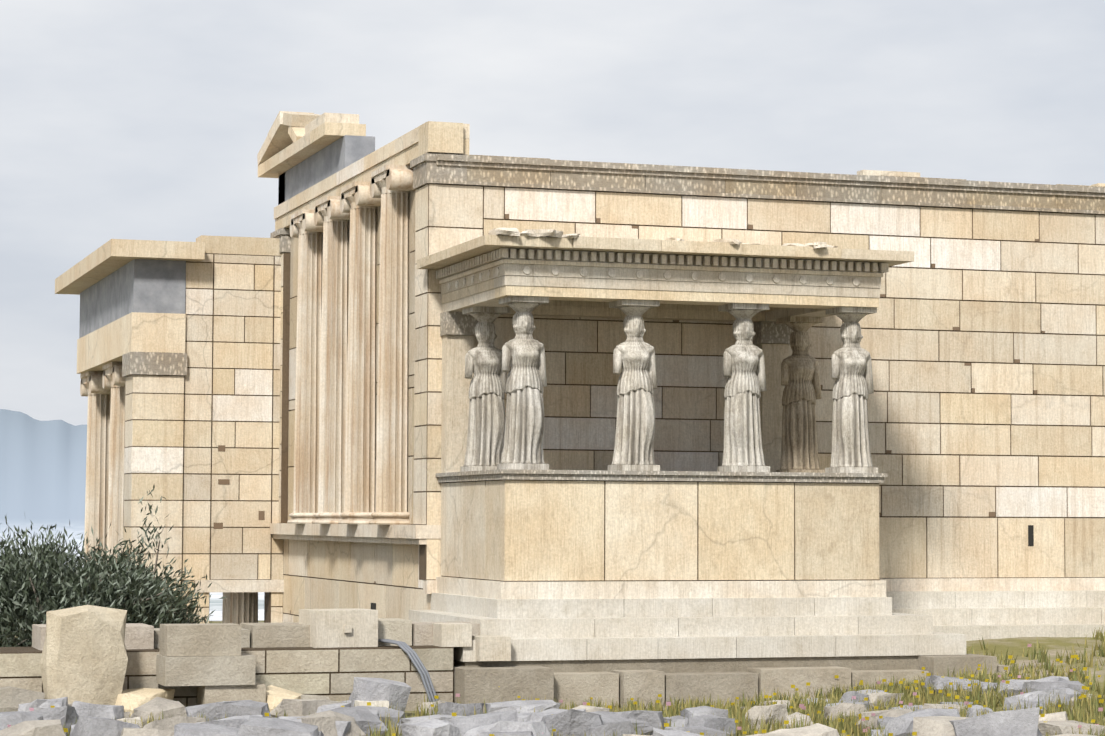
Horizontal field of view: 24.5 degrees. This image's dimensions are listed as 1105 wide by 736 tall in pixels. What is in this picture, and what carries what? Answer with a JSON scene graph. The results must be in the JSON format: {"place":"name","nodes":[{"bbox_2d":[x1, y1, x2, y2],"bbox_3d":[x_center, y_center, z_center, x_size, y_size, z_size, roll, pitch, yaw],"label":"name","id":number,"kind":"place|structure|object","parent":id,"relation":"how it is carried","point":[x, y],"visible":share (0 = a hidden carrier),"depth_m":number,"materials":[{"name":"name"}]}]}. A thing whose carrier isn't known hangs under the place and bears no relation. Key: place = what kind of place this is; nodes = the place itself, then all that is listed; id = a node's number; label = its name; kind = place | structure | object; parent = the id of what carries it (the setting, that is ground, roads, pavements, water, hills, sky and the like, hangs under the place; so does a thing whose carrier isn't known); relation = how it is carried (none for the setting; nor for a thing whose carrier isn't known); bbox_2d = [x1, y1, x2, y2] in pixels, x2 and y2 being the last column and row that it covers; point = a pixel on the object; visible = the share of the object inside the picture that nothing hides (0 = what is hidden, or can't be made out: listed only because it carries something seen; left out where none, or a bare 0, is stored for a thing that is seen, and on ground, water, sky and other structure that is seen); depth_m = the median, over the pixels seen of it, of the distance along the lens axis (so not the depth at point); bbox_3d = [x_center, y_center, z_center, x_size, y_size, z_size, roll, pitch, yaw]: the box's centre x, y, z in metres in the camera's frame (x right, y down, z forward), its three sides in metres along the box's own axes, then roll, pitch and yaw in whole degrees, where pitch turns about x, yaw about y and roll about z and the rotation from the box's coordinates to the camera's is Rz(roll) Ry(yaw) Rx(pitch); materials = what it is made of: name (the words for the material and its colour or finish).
{"place":"outdoors","nodes":[
{"label":"outdoors","id":0,"kind":"place"},
{"bbox_2d":[0,409,1104,735],"bbox_3d":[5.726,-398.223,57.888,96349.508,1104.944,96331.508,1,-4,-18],"label":"ground","id":1,"kind":"structure","parent":0,"point":[42,471],"depth_m":15039.37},
{"bbox_2d":[0,485,226,646],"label":"olive","id":2,"kind":"object","parent":1,"relation":"on","point":[58,583],"depth_m":41.53,"materials":[{"name":"green plant"}]},
{"bbox_2d":[0,605,329,715],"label":"blocks","id":3,"kind":"object","parent":1,"relation":"on","point":[84,657],"depth_m":32.82,"materials":[{"name":"beige stone"}]},
{"bbox_2d":[80,362,257,624],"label":"columns","id":4,"kind":"structure","parent":1,"relation":"on","point":[104,390],"depth_m":55.70,"materials":[{"name":"stone"}]},
{"bbox_2d":[55,235,283,623],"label":"porch walls","id":5,"kind":"structure","parent":1,"relation":"on","point":[223,332],"depth_m":49.48,"materials":[{"name":"stone"}]},
{"bbox_2d":[79,259,185,337],"bbox_3d":[-4.069,-1.248,54.518,11.000,1.032,7.872,1,-4,-18],"label":"frieze","id":6,"kind":"object","parent":5,"relation":"on","point":[146,286],"visible":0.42,"depth_m":49.37,"materials":[{"name":"grey stone"}]},
{"bbox_2d":[122,352,186,376],"bbox_3d":[-7.759,-0.057,49.572,1.100,0.432,1.050,1,-4,-18],"label":"carved capital band","id":7,"kind":"object","parent":5,"relation":"on","point":[148,363],"visible":0.86,"depth_m":49.09,"materials":[{"name":"stone"}]},
{"bbox_2d":[194,580,283,592],"bbox_3d":[-6.130,4.246,49.541,1.750,0.240,0.340,1,-4,-18],"label":"door lintel","id":8,"kind":"structure","parent":5,"relation":"attached to","point":[247,586],"depth_m":49.38,"materials":[{"name":"stone"}]},
{"bbox_2d":[0,618,479,710],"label":"foundation wall","id":9,"kind":"structure","parent":1,"relation":"on","point":[288,657],"depth_m":34.24,"materials":[{"name":"beige stone"}]},
{"bbox_2d":[274,121,482,665],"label":"facade","id":10,"kind":"structure","parent":1,"relation":"on","point":[317,574],"depth_m":41.02,"materials":[{"name":"stone"}]},
{"bbox_2d":[278,135,374,204],"bbox_3d":[-3.370,-3.647,48.414,2.550,0.636,5.726,1,-4,-18],"label":"frieze","id":11,"kind":"object","parent":10,"relation":"on","point":[343,152],"visible":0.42,"depth_m":46.91,"materials":[{"name":"grey stone"}]},
{"bbox_2d":[257,111,365,177],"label":"pediment","id":12,"kind":"structure","parent":11,"relation":"on","point":[292,139],"depth_m":48.39,"materials":[{"name":"stone"}]},
{"bbox_2d":[270,523,440,543],"bbox_3d":[-3.646,2.903,44.857,0.580,0.300,11.720,1,-4,-18],"label":"ledge","id":13,"kind":"object","parent":10,"relation":"attached to","point":[400,534],"visible":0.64,"depth_m":42.78,"materials":[{"name":"stone"}]},
{"bbox_2d":[287,164,415,524],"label":"columns","id":14,"kind":"structure","parent":13,"relation":"on","point":[334,439],"depth_m":43.21,"materials":[{"name":"stone"}]},
{"bbox_2d":[270,153,466,252],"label":"anta caps","id":15,"kind":"object","parent":10,"relation":"on","point":[426,169],"visible":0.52,"depth_m":39.73,"materials":[{"name":"stone"}]},
{"bbox_2d":[299,608,510,707],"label":"stone blocks","id":16,"kind":"structure","parent":1,"relation":"on","point":[337,628],"depth_m":34.76,"materials":[{"name":"beige stone"}]},
{"bbox_2d":[378,639,437,701],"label":"conduits","id":17,"kind":"object","parent":1,"relation":"on","point":[414,658],"visible":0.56,"depth_m":34.40,"materials":[{"name":"grey plastic"}]},
{"bbox_2d":[0,675,1104,735],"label":"rocks","id":18,"kind":"object","parent":1,"relation":"on","point":[309,717],"visible":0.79,"depth_m":30.26,"materials":[{"name":"grey stone"}]},
{"bbox_2d":[7,627,1104,735],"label":"grass flowers","id":19,"kind":"object","parent":1,"relation":"on","point":[915,692],"visible":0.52,"depth_m":34.05,"materials":[{"name":"green plant"}]},
{"bbox_2d":[417,235,913,598],"bbox_3d":[1.641,0.849,38.557,6.684,5.170,3.782,1,-4,-18],"label":"porch","id":20,"kind":"object","parent":1,"relation":"on","point":[548,539],"visible":1,"depth_m":37.20,"materials":[{"name":"beige stone"}]},
{"bbox_2d":[448,266,859,290],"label":"porch discs","id":21,"kind":"object","parent":20,"relation":"attached to","point":[695,276],"visible":1,"depth_m":37.31,"materials":[{"name":"beige stone"}]},
{"bbox_2d":[435,312,887,482],"bbox_3d":[1.597,0.431,38.722,6.030,2.628,3.490,1,-4,-18],"label":"porch ornament","id":22,"kind":"object","parent":20,"relation":"attached to","point":[460,323],"visible":0.77,"depth_m":37.38,"materials":[{"name":"grey stone"}]},
{"bbox_2d":[460,296,877,472],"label":"caryatids","id":23,"kind":"object","parent":20,"relation":"on","point":[495,441],"visible":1,"depth_m":37.70,"materials":[{"name":"stone"}]},
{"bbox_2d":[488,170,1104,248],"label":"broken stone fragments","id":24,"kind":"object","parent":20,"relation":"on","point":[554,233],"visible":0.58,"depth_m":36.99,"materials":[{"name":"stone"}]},
{"bbox_2d":[453,654,1056,712],"bbox_3d":[3.134,4.596,36.304,9.466,0.952,1.169,1,-4,-18],"label":"porch foundation","id":25,"kind":"object","parent":1,"relation":"on","point":[577,682],"visible":0.4,"depth_m":35.63,"materials":[{"name":"beige stone"}]},
{"bbox_2d":[409,593,965,661],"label":"porch steps","id":26,"kind":"structure","parent":25,"relation":"on","point":[601,629],"depth_m":36.50,"materials":[{"name":"beige stone"}]},
{"bbox_2d":[886,590,1104,640],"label":"steps","id":27,"kind":"structure","parent":1,"relation":"on","point":[975,615],"depth_m":41.52,"materials":[{"name":"stone"}]},
{"bbox_2d":[423,186,1104,593],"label":"wall","id":28,"kind":"structure","parent":27,"relation":"on","point":[1001,290],"depth_m":42.09,"materials":[{"name":"stone"}]},
{"bbox_2d":[213,214,1044,613],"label":"wall holes","id":29,"kind":"object","parent":28,"relation":"attached to","point":[261,514],"visible":0.27,"depth_m":42.62,"materials":[{"name":"brown"}]},
{"bbox_2d":[436,153,1104,214],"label":"epikranitis","id":30,"kind":"object","parent":28,"relation":"on","point":[515,172],"visible":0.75,"depth_m":41.34,"materials":[{"name":"stone"}]},
{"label":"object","id":31,"kind":"object","parent":1,"relation":"on","visible":0},
{"bbox_2d":[371,525,1033,609],"bbox_3d":[2.488,3.398,42.759,11.119,1.550,0.433,0,-3,1],"label":"wall slot","id":32,"kind":"object","parent":31,"relation":"on","point":[1030,541],"visible":0.32,"depth_m":42.50,"materials":[{"name":"black"}]},
{"bbox_2d":[0,0,1104,425],"label":"sky","id":33,"kind":"structure","parent":0,"point":[120,119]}
]}

